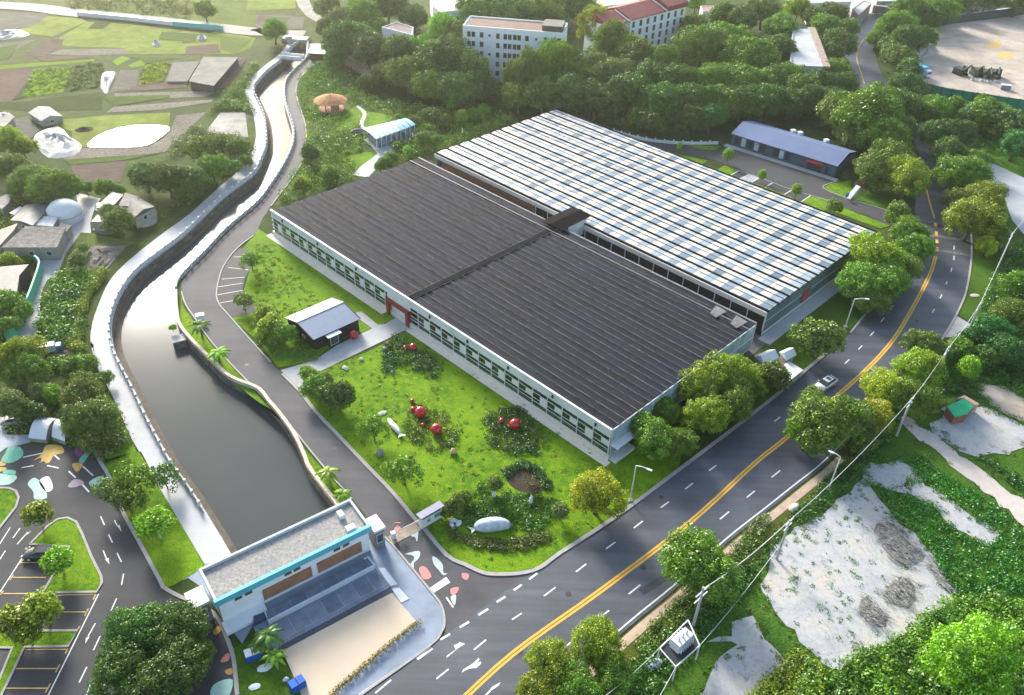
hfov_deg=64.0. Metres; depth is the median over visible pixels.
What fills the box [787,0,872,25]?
town square
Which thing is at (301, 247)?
window pane
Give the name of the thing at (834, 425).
broad tree
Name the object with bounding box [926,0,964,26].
broad tree
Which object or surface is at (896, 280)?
broad tree
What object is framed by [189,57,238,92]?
net shed
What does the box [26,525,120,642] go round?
road arrows
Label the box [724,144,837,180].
shed apron
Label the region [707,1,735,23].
round tree
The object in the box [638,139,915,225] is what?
shed yard
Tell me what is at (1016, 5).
round tree
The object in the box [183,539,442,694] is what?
forecourt
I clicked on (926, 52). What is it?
rock pile
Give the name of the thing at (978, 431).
concrete slab
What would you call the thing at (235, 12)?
meadow
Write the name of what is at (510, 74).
broad tree
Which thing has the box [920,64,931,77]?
blue truck
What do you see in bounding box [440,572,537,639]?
white lane dashes
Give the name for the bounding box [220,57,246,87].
tarpaulin
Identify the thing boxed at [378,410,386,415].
flat stone
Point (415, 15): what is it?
broad tree
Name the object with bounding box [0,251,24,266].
round tree
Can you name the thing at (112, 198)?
village shed
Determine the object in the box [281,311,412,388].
garden path
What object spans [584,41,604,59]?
round tree
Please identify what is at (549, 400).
window pane
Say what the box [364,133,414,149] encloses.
pavilion floor
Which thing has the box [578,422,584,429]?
window pane
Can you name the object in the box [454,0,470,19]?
broad tree
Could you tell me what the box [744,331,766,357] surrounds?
service yard
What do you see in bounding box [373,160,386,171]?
round tree
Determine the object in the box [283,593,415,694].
cream pad
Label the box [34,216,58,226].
village shed
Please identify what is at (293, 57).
footbridge
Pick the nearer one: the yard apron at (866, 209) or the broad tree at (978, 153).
the yard apron at (866, 209)
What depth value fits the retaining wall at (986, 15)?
333.05 m
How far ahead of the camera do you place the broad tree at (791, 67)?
247.84 m
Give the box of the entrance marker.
[845,185,860,199]
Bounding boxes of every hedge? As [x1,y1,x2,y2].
[328,619,422,694]
[748,181,800,201]
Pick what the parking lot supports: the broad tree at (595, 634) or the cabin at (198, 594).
the cabin at (198, 594)
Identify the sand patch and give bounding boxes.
[986,40,1001,48]
[997,52,1014,58]
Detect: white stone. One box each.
[248,683,259,690]
[257,663,271,671]
[455,520,461,526]
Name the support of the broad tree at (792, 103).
on the ground at (262, 52)
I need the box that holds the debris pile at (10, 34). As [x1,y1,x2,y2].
[0,29,28,39]
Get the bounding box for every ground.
[0,0,1023,694]
[272,64,511,205]
[630,238,1023,694]
[922,94,1023,231]
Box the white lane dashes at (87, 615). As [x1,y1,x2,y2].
[0,516,135,694]
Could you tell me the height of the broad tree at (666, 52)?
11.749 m
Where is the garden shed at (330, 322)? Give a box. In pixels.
[285,298,360,349]
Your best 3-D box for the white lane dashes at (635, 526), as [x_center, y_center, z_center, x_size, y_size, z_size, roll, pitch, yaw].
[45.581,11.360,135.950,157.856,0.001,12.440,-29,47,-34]
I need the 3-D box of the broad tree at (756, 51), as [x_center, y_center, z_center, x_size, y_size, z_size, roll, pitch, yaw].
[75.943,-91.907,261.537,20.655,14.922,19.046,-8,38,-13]
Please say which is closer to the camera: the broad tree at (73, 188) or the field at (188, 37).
the broad tree at (73, 188)
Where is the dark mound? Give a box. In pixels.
[43,347,75,360]
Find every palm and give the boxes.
[187,319,211,337]
[205,346,230,363]
[247,641,264,655]
[250,623,284,653]
[260,647,287,669]
[314,465,340,486]
[332,488,352,502]
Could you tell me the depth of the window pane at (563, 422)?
130.28 m
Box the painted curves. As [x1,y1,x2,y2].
[22,453,453,607]
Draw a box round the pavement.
[0,417,30,451]
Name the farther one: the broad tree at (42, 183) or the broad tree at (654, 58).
the broad tree at (654, 58)
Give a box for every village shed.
[0,194,13,217]
[10,203,47,230]
[10,206,21,216]
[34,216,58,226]
[36,198,55,204]
[58,222,73,240]
[91,215,110,231]
[95,192,122,211]
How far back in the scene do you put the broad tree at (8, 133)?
202.81 m
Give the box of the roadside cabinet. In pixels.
[195,312,204,321]
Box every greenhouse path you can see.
[266,234,610,466]
[758,279,842,344]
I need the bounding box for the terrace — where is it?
[253,556,408,648]
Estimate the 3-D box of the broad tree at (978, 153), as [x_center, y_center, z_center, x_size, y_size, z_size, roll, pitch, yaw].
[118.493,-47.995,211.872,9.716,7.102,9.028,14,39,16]
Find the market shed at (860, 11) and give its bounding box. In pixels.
[850,1,870,24]
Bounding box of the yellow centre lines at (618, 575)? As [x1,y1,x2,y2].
[463,256,936,694]
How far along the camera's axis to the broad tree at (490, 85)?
240.47 m
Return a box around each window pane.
[274,226,282,236]
[283,232,290,241]
[291,237,299,247]
[300,243,307,252]
[308,248,316,258]
[317,254,325,264]
[327,261,335,271]
[336,267,344,277]
[345,273,354,284]
[355,279,364,290]
[365,286,374,297]
[375,293,384,304]
[418,313,428,321]
[419,322,428,333]
[430,321,440,329]
[430,329,440,341]
[442,329,452,337]
[442,337,452,349]
[454,336,464,345]
[454,345,464,357]
[466,344,477,354]
[466,353,477,366]
[479,353,490,362]
[479,362,490,375]
[492,361,504,371]
[492,370,503,383]
[505,370,517,380]
[505,374,511,381]
[505,379,517,393]
[519,379,531,389]
[519,383,525,390]
[519,388,531,402]
[533,388,546,399]
[533,392,539,400]
[533,397,545,412]
[547,402,554,409]
[547,407,560,422]
[548,398,561,409]
[562,412,569,419]
[562,417,575,432]
[563,408,576,419]
[577,426,591,442]
[578,418,592,429]
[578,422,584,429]
[592,437,607,452]
[593,432,600,440]
[594,428,608,440]
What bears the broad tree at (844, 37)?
on the ground at (262, 52)
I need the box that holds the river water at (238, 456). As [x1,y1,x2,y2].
[121,49,330,550]
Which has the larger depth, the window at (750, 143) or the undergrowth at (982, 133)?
the undergrowth at (982, 133)
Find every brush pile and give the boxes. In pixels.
[852,591,897,634]
[867,518,934,568]
[875,571,924,613]
[924,560,960,594]
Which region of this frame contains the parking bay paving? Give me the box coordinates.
[741,174,757,181]
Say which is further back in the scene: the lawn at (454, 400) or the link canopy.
the link canopy
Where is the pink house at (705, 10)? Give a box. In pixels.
[699,6,724,25]
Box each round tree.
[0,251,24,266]
[0,288,27,316]
[0,315,25,336]
[8,136,40,158]
[10,301,34,322]
[13,400,49,423]
[27,382,56,400]
[38,383,62,405]
[58,356,77,379]
[66,249,87,268]
[75,354,98,376]
[76,242,90,253]
[82,180,93,194]
[91,178,116,196]
[95,369,115,387]
[97,203,119,215]
[99,206,136,234]
[105,184,126,195]
[193,0,218,21]
[221,159,242,176]
[224,137,253,156]
[236,154,252,167]
[251,302,273,323]
[251,310,283,339]
[267,323,299,343]
[292,174,312,194]
[296,372,328,397]
[297,365,320,380]
[299,142,321,160]
[311,0,340,16]
[311,383,331,407]
[314,17,329,39]
[315,379,356,410]
[319,164,339,183]
[320,371,333,382]
[322,47,347,70]
[354,74,374,89]
[364,16,388,33]
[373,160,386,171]
[375,155,392,167]
[384,151,399,161]
[392,141,401,149]
[406,115,423,127]
[414,129,430,147]
[417,110,425,119]
[422,107,443,122]
[426,11,459,37]
[430,134,443,147]
[436,114,451,128]
[440,507,452,517]
[442,492,464,515]
[444,20,463,39]
[458,489,472,503]
[466,106,485,122]
[477,103,491,114]
[572,0,599,18]
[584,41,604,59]
[626,104,647,127]
[636,108,667,135]
[680,13,707,31]
[687,0,706,13]
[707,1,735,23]
[742,375,768,396]
[754,360,794,390]
[783,0,809,20]
[786,316,847,356]
[800,4,825,26]
[823,41,846,59]
[825,197,843,213]
[831,121,845,144]
[837,17,860,33]
[837,256,853,271]
[849,434,879,455]
[860,171,885,190]
[874,35,896,57]
[879,38,903,62]
[883,199,911,223]
[903,83,923,99]
[911,102,941,129]
[932,339,953,362]
[934,152,952,183]
[947,335,976,359]
[947,344,961,361]
[948,95,968,114]
[957,322,997,345]
[974,235,998,257]
[974,344,999,367]
[997,269,1023,297]
[1002,0,1023,16]
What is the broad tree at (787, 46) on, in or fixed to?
on the ground at (262, 52)
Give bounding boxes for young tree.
[0,387,30,424]
[446,97,457,113]
[455,109,468,126]
[485,474,504,491]
[676,141,682,151]
[722,147,734,163]
[757,169,766,181]
[790,183,802,195]
[955,354,981,381]
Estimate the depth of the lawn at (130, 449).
126.01 m
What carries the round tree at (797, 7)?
on the ground at (262, 52)
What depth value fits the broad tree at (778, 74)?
245.00 m
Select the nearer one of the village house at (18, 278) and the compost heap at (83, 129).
the village house at (18, 278)
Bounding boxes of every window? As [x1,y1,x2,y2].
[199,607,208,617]
[234,595,242,601]
[244,590,252,596]
[330,335,338,345]
[376,532,383,543]
[734,136,740,144]
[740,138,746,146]
[746,140,753,149]
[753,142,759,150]
[759,144,766,153]
[766,146,771,154]
[772,147,779,157]
[778,150,784,158]
[784,151,791,161]
[805,162,821,172]
[824,167,828,174]
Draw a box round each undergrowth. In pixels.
[0,196,25,228]
[0,252,34,266]
[0,290,27,340]
[1,372,134,461]
[22,65,72,96]
[32,266,101,345]
[45,352,100,371]
[64,61,104,91]
[66,264,110,352]
[67,0,192,18]
[139,61,170,83]
[156,152,251,218]
[163,124,255,161]
[204,61,259,115]
[251,306,319,364]
[253,244,321,358]
[278,60,516,202]
[298,62,511,193]
[303,60,355,92]
[307,336,666,566]
[329,347,653,565]
[333,22,502,100]
[379,332,443,379]
[402,403,461,452]
[446,520,556,553]
[452,481,562,532]
[482,404,549,456]
[492,80,832,134]
[501,459,553,489]
[625,405,905,694]
[697,384,1023,694]
[745,646,832,694]
[776,493,927,666]
[794,586,1023,694]
[855,452,1023,603]
[881,8,1003,148]
[922,374,1023,495]
[941,237,1023,380]
[948,113,1023,163]
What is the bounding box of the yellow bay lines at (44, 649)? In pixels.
[0,559,95,692]
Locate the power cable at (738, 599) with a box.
[700,548,777,644]
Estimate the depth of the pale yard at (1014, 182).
206.44 m
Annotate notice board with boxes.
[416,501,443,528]
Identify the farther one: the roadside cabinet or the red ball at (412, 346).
the roadside cabinet
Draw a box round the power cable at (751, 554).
[705,520,789,587]
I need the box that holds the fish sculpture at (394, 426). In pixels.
[388,418,404,437]
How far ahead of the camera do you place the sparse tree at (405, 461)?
118.98 m
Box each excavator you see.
[952,65,976,80]
[969,65,985,80]
[981,67,992,82]
[992,67,1002,82]
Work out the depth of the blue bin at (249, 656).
97.67 m
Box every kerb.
[0,487,19,528]
[0,629,77,694]
[29,516,102,593]
[89,448,239,694]
[181,291,352,499]
[216,235,270,361]
[270,70,307,205]
[281,349,832,575]
[359,535,445,694]
[740,171,829,201]
[823,181,847,198]
[849,310,868,332]
[942,234,972,338]
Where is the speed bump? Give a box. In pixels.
[388,523,420,543]
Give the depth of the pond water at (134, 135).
218.14 m
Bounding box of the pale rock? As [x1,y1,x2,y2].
[647,657,662,669]
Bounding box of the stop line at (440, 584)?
[430,577,449,591]
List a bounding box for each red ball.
[349,330,357,338]
[409,343,416,350]
[415,406,425,417]
[431,423,441,434]
[509,418,520,429]
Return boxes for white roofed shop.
[872,0,895,7]
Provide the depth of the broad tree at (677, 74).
242.11 m
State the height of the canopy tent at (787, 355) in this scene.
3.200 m
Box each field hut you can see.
[0,112,15,127]
[28,106,62,126]
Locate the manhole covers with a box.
[107,320,918,653]
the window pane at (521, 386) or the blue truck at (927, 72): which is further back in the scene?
the blue truck at (927, 72)
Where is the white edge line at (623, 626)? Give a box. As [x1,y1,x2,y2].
[618,439,845,630]
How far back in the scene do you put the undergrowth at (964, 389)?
142.24 m
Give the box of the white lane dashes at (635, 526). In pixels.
[375,246,954,692]
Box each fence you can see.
[930,85,976,101]
[975,92,1023,109]
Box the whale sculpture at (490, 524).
[468,517,510,532]
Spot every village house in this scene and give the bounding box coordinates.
[0,223,18,253]
[0,264,31,294]
[1,226,68,259]
[119,193,137,213]
[127,197,155,228]
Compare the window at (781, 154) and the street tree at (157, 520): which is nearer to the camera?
the street tree at (157, 520)
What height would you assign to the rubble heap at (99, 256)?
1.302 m
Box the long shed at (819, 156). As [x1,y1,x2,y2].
[731,121,856,176]
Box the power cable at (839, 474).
[790,400,910,519]
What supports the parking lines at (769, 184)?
on the shed yard at (785, 176)
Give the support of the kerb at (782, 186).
on the shed yard at (785, 176)
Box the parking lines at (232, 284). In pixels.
[218,256,246,302]
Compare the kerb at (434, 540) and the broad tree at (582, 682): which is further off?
the kerb at (434, 540)
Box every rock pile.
[909,44,937,58]
[958,2,995,13]
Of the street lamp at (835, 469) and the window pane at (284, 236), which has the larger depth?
the window pane at (284, 236)
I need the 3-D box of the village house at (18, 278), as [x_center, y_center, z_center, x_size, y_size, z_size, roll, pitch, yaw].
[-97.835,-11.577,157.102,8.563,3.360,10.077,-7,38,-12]
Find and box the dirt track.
[898,416,1023,524]
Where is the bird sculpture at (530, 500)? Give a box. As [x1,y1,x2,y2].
[528,495,532,504]
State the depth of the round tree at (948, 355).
145.41 m
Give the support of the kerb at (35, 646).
on the parking lot
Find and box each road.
[0,2,305,36]
[181,60,530,634]
[357,12,970,694]
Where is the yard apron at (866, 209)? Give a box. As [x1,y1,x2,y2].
[842,201,891,221]
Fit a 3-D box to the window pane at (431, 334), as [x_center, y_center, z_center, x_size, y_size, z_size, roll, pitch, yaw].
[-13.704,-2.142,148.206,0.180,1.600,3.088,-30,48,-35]
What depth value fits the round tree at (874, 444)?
127.37 m
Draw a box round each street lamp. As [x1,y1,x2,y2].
[628,465,651,502]
[827,450,840,490]
[843,298,869,327]
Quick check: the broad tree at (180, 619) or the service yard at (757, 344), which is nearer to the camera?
the broad tree at (180, 619)
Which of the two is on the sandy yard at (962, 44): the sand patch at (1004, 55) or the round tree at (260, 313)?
the sand patch at (1004, 55)
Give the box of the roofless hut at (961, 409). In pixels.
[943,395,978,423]
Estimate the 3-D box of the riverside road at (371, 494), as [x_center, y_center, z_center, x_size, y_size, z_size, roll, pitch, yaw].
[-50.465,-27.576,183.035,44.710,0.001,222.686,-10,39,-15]
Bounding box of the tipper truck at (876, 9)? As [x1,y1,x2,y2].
[872,4,890,14]
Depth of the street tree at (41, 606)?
98.42 m
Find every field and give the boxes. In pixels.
[0,12,47,29]
[0,39,35,49]
[0,44,17,59]
[0,59,94,68]
[0,67,30,101]
[0,92,100,109]
[13,77,32,99]
[13,117,38,138]
[23,39,63,55]
[24,67,69,96]
[35,55,93,61]
[41,233,134,317]
[50,49,125,54]
[63,112,205,159]
[64,153,157,164]
[65,62,102,91]
[70,160,127,182]
[87,245,125,268]
[88,21,110,28]
[102,95,169,105]
[106,99,212,112]
[110,70,138,91]
[112,56,129,65]
[114,91,217,97]
[128,60,146,67]
[129,82,186,90]
[133,56,173,62]
[139,63,170,84]
[159,32,204,41]
[165,62,186,84]
[185,44,219,53]
[206,113,247,136]
[220,35,251,53]
[247,0,295,9]
[256,15,271,20]
[256,15,303,28]
[274,17,288,22]
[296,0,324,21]
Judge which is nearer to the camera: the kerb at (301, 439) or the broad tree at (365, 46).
the kerb at (301, 439)
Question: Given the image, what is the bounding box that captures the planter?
[351,128,364,134]
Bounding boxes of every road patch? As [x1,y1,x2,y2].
[638,221,970,594]
[927,234,970,256]
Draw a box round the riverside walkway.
[90,42,298,563]
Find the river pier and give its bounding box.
[170,334,186,349]
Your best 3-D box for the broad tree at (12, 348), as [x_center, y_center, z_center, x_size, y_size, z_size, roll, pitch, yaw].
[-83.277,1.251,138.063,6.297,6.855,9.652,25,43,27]
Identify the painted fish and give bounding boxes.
[40,462,455,604]
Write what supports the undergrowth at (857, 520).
on the concrete slab at (800, 608)
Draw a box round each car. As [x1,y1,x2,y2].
[0,415,27,427]
[21,544,59,560]
[816,375,837,391]
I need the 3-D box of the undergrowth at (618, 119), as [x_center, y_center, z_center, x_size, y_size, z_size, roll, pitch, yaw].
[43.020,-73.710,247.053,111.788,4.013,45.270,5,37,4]
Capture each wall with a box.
[4,255,42,341]
[112,44,300,553]
[139,208,156,227]
[174,43,338,506]
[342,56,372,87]
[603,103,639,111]
[809,27,830,68]
[932,8,1023,24]
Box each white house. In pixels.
[430,0,463,21]
[596,0,640,7]
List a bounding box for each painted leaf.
[40,476,52,491]
[68,479,83,487]
[74,447,85,456]
[221,526,468,661]
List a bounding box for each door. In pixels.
[391,305,404,317]
[800,288,810,302]
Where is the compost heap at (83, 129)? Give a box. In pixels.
[74,126,93,131]
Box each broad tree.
[0,124,25,154]
[0,153,31,177]
[0,333,48,370]
[0,360,25,387]
[4,162,47,197]
[7,349,53,383]
[23,166,76,203]
[52,173,84,199]
[58,368,104,415]
[58,395,123,437]
[60,411,87,437]
[84,634,154,694]
[101,601,174,663]
[117,633,210,694]
[126,161,162,193]
[145,160,188,198]
[145,598,212,656]
[171,181,203,205]
[179,166,211,191]
[183,631,216,667]
[193,153,231,182]
[261,17,288,44]
[321,16,377,55]
[322,6,353,31]
[344,0,383,24]
[348,30,386,72]
[366,0,410,24]
[369,60,395,87]
[376,33,417,63]
[380,54,430,93]
[395,3,428,32]
[403,33,437,52]
[406,68,453,105]
[411,32,472,74]
[433,70,483,110]
[445,47,491,83]
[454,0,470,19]
[458,0,516,22]
[476,73,500,101]
[500,80,528,112]
[501,0,542,20]
[501,58,526,87]
[513,44,547,83]
[514,663,560,694]
[517,0,555,20]
[522,74,563,114]
[522,635,574,684]
[536,36,558,70]
[542,4,568,22]
[545,37,575,77]
[548,0,590,26]
[551,70,588,112]
[552,658,603,694]
[568,466,629,518]
[569,613,626,671]
[571,45,590,61]
[572,62,600,81]
[572,77,625,120]
[573,52,608,69]
[576,3,609,41]
[588,646,635,694]
[590,16,631,56]
[590,57,634,83]
[602,31,643,58]
[605,70,653,116]
[617,38,654,66]
[629,410,673,461]
[632,57,671,89]
[633,55,665,70]
[638,80,683,123]
[642,43,681,68]
[644,395,681,424]
[655,521,743,607]
[657,61,699,86]
[657,427,699,459]
[670,24,730,70]
[670,103,708,133]
[674,359,724,402]
[677,82,721,110]
[677,393,732,434]
[692,61,735,86]
[698,102,729,132]
[699,20,751,62]
[702,349,764,395]
[706,83,740,117]
[714,34,781,69]
[720,381,754,421]
[722,63,778,88]
[723,83,758,121]
[725,3,759,28]
[746,0,784,29]
[751,81,787,120]
[755,65,789,93]
[760,33,799,61]
[761,11,800,37]
[771,61,808,77]
[777,86,804,119]
[779,72,821,90]
[781,413,825,457]
[786,392,875,456]
[794,81,833,117]
[794,384,824,409]
[803,68,842,87]
[810,12,840,40]
[814,89,858,133]
[821,26,858,58]
[823,1,850,19]
[823,57,852,74]
[823,84,845,91]
[828,70,860,92]
[830,80,904,133]
[832,261,884,302]
[840,123,872,154]
[845,399,878,441]
[846,229,908,271]
[850,288,892,315]
[853,115,913,148]
[854,148,897,188]
[859,365,913,409]
[859,397,895,432]
[863,137,916,181]
[864,28,888,49]
[871,262,912,303]
[873,9,921,34]
[877,378,944,416]
[879,43,918,71]
[881,153,932,199]
[886,0,932,21]
[887,71,928,90]
[887,214,933,248]
[888,24,925,46]
[888,346,949,388]
[891,249,925,281]
[892,86,930,119]
[895,56,924,76]
[895,230,937,262]
[896,328,945,358]
[901,114,918,141]
[910,4,946,29]
[913,25,941,47]
[914,608,1023,694]
[918,119,953,149]
[923,94,954,120]
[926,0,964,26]
[928,135,970,164]
[930,154,996,188]
[933,117,978,144]
[939,186,972,212]
[941,195,1007,241]
[951,0,972,12]
[954,103,984,125]
[961,148,991,165]
[964,93,1008,131]
[964,178,1009,214]
[970,0,1006,11]
[971,313,1018,337]
[975,217,1011,244]
[981,106,1023,134]
[983,331,1023,366]
[987,297,1023,333]
[998,128,1023,160]
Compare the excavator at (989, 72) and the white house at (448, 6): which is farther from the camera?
the white house at (448, 6)
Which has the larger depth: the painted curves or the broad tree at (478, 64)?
the broad tree at (478, 64)
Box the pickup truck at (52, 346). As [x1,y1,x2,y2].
[38,341,63,355]
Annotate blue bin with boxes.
[243,646,261,662]
[287,674,306,694]
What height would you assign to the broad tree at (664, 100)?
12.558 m
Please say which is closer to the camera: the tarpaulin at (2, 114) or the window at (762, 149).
the window at (762, 149)
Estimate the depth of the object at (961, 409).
136.15 m
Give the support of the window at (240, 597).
in the gatehouse
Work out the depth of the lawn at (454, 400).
127.02 m
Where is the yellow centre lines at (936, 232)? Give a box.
[856,39,937,250]
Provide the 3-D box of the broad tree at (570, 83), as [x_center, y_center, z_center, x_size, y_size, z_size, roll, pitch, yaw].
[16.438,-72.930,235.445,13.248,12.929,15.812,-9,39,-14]
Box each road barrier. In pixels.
[77,12,172,25]
[172,21,222,29]
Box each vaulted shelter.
[28,417,56,442]
[52,419,68,444]
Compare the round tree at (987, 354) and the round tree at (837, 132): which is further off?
the round tree at (837, 132)
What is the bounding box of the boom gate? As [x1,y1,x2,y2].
[390,520,418,539]
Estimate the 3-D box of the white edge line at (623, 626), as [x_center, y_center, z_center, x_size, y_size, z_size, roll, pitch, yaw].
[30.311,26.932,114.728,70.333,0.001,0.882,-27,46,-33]
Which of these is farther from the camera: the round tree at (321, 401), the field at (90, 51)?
the field at (90, 51)
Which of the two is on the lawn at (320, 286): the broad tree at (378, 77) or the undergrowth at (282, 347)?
the undergrowth at (282, 347)
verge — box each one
[589,457,843,676]
[621,460,852,664]
[753,248,916,410]
[958,241,999,322]
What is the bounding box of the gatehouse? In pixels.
[199,499,371,635]
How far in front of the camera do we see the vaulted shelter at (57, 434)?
126.19 m
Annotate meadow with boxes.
[18,16,86,35]
[53,113,169,146]
[59,22,255,53]
[71,0,255,26]
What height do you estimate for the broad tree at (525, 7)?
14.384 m
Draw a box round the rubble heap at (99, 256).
[88,245,123,269]
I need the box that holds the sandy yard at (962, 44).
[918,15,1023,99]
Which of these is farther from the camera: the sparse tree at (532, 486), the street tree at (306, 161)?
the street tree at (306, 161)
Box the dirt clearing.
[979,383,1023,420]
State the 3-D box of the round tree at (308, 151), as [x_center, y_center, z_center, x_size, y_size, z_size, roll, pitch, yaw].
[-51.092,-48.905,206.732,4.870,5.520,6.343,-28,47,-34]
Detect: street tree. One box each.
[0,602,26,640]
[10,622,44,646]
[19,499,56,526]
[20,585,63,628]
[37,542,74,578]
[131,504,176,542]
[168,324,177,330]
[302,157,311,166]
[343,149,351,155]
[394,113,402,119]
[402,145,411,155]
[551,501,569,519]
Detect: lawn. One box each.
[0,489,16,524]
[0,632,75,692]
[33,518,100,619]
[68,392,135,460]
[103,452,204,586]
[233,229,394,366]
[233,639,300,694]
[302,331,687,571]
[335,106,393,130]
[344,152,376,170]
[677,154,706,163]
[686,145,720,149]
[718,165,738,174]
[803,196,829,209]
[824,181,851,196]
[834,208,889,228]
[856,189,892,206]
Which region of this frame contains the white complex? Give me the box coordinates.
[804,0,850,24]
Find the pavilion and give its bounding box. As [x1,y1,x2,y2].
[362,118,415,147]
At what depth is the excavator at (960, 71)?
275.98 m
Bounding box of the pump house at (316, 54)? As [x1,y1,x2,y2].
[306,49,324,59]
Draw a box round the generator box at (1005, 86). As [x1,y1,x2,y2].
[999,83,1011,89]
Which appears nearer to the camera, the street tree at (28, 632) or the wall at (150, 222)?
the street tree at (28, 632)
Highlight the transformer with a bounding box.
[656,585,709,680]
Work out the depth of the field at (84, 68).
253.09 m
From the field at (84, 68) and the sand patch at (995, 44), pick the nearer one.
the field at (84, 68)
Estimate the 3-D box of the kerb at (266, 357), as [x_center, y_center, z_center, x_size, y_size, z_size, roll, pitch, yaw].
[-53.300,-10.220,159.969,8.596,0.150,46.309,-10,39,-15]
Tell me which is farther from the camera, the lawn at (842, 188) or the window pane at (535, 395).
the lawn at (842, 188)
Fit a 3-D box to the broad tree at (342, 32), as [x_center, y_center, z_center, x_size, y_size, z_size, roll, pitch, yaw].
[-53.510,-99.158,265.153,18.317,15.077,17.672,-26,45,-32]
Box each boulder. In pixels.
[152,40,160,46]
[197,33,206,40]
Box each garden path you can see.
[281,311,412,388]
[353,146,396,176]
[356,105,366,127]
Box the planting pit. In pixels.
[506,469,542,493]
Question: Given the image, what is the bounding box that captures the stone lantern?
[450,448,456,453]
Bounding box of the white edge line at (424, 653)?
[358,647,432,694]
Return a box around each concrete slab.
[700,616,786,694]
[760,478,953,668]
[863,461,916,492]
[902,476,998,545]
[930,406,1023,456]
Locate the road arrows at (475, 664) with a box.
[446,642,499,694]
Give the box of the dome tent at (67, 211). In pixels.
[46,198,83,224]
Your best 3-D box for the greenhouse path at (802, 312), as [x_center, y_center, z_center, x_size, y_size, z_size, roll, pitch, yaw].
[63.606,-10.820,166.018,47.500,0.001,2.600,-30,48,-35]
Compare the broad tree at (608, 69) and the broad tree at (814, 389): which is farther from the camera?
the broad tree at (608, 69)
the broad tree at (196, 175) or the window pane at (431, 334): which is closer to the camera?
the window pane at (431, 334)
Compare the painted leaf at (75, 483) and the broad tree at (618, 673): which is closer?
the broad tree at (618, 673)
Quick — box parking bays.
[217,248,255,317]
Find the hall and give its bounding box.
[788,27,822,71]
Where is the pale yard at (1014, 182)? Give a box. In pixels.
[988,162,1023,233]
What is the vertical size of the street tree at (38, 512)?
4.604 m
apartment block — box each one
[463,16,567,82]
[581,0,689,58]
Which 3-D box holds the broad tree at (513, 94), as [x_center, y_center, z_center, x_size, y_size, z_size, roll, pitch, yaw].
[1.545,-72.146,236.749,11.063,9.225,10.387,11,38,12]
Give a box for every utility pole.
[775,516,793,559]
[895,395,914,436]
[934,344,951,382]
[969,301,982,325]
[996,231,1014,269]
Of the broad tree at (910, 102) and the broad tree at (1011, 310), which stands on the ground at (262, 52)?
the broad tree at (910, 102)
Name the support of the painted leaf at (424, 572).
on the riverside road at (371, 494)
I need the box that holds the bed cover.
[167,61,199,82]
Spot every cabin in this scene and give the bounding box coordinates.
[184,585,213,622]
[366,514,385,548]
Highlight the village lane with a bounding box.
[19,194,100,337]
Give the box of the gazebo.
[314,93,346,113]
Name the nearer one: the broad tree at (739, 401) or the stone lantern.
the stone lantern
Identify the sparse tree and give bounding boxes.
[73,427,116,452]
[90,475,128,506]
[109,484,147,512]
[113,458,155,503]
[146,460,180,492]
[180,133,218,160]
[208,133,234,153]
[232,292,253,311]
[238,250,265,270]
[354,413,390,440]
[379,453,424,487]
[457,98,476,108]
[525,482,541,493]
[853,178,870,191]
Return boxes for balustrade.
[107,40,297,511]
[180,40,308,278]
[613,128,717,144]
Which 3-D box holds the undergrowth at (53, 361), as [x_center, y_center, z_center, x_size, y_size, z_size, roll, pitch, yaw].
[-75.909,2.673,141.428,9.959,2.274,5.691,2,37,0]
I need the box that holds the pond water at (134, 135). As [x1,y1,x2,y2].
[87,125,169,147]
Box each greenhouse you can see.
[270,157,756,463]
[434,108,877,334]
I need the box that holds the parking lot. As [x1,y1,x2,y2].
[0,444,234,694]
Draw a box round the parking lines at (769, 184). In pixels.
[731,171,809,201]
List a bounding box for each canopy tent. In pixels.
[754,349,778,367]
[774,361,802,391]
[779,348,796,365]
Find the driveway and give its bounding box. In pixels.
[945,316,969,336]
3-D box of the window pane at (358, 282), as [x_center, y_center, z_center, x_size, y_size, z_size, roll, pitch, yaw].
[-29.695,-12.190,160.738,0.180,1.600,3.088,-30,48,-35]
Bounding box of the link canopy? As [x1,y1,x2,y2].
[542,208,589,234]
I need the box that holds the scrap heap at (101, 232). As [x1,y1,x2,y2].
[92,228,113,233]
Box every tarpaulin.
[0,112,6,118]
[34,127,81,157]
[100,71,115,92]
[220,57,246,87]
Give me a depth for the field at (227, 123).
226.74 m
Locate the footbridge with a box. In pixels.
[278,52,304,61]
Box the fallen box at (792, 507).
[789,503,799,511]
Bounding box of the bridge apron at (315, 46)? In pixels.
[309,44,324,49]
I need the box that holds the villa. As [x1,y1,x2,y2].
[382,22,413,40]
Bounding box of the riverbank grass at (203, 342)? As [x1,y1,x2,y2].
[180,294,348,502]
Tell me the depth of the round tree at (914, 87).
250.59 m
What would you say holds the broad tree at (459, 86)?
on the ground at (262, 52)
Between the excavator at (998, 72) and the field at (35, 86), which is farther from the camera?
the excavator at (998, 72)

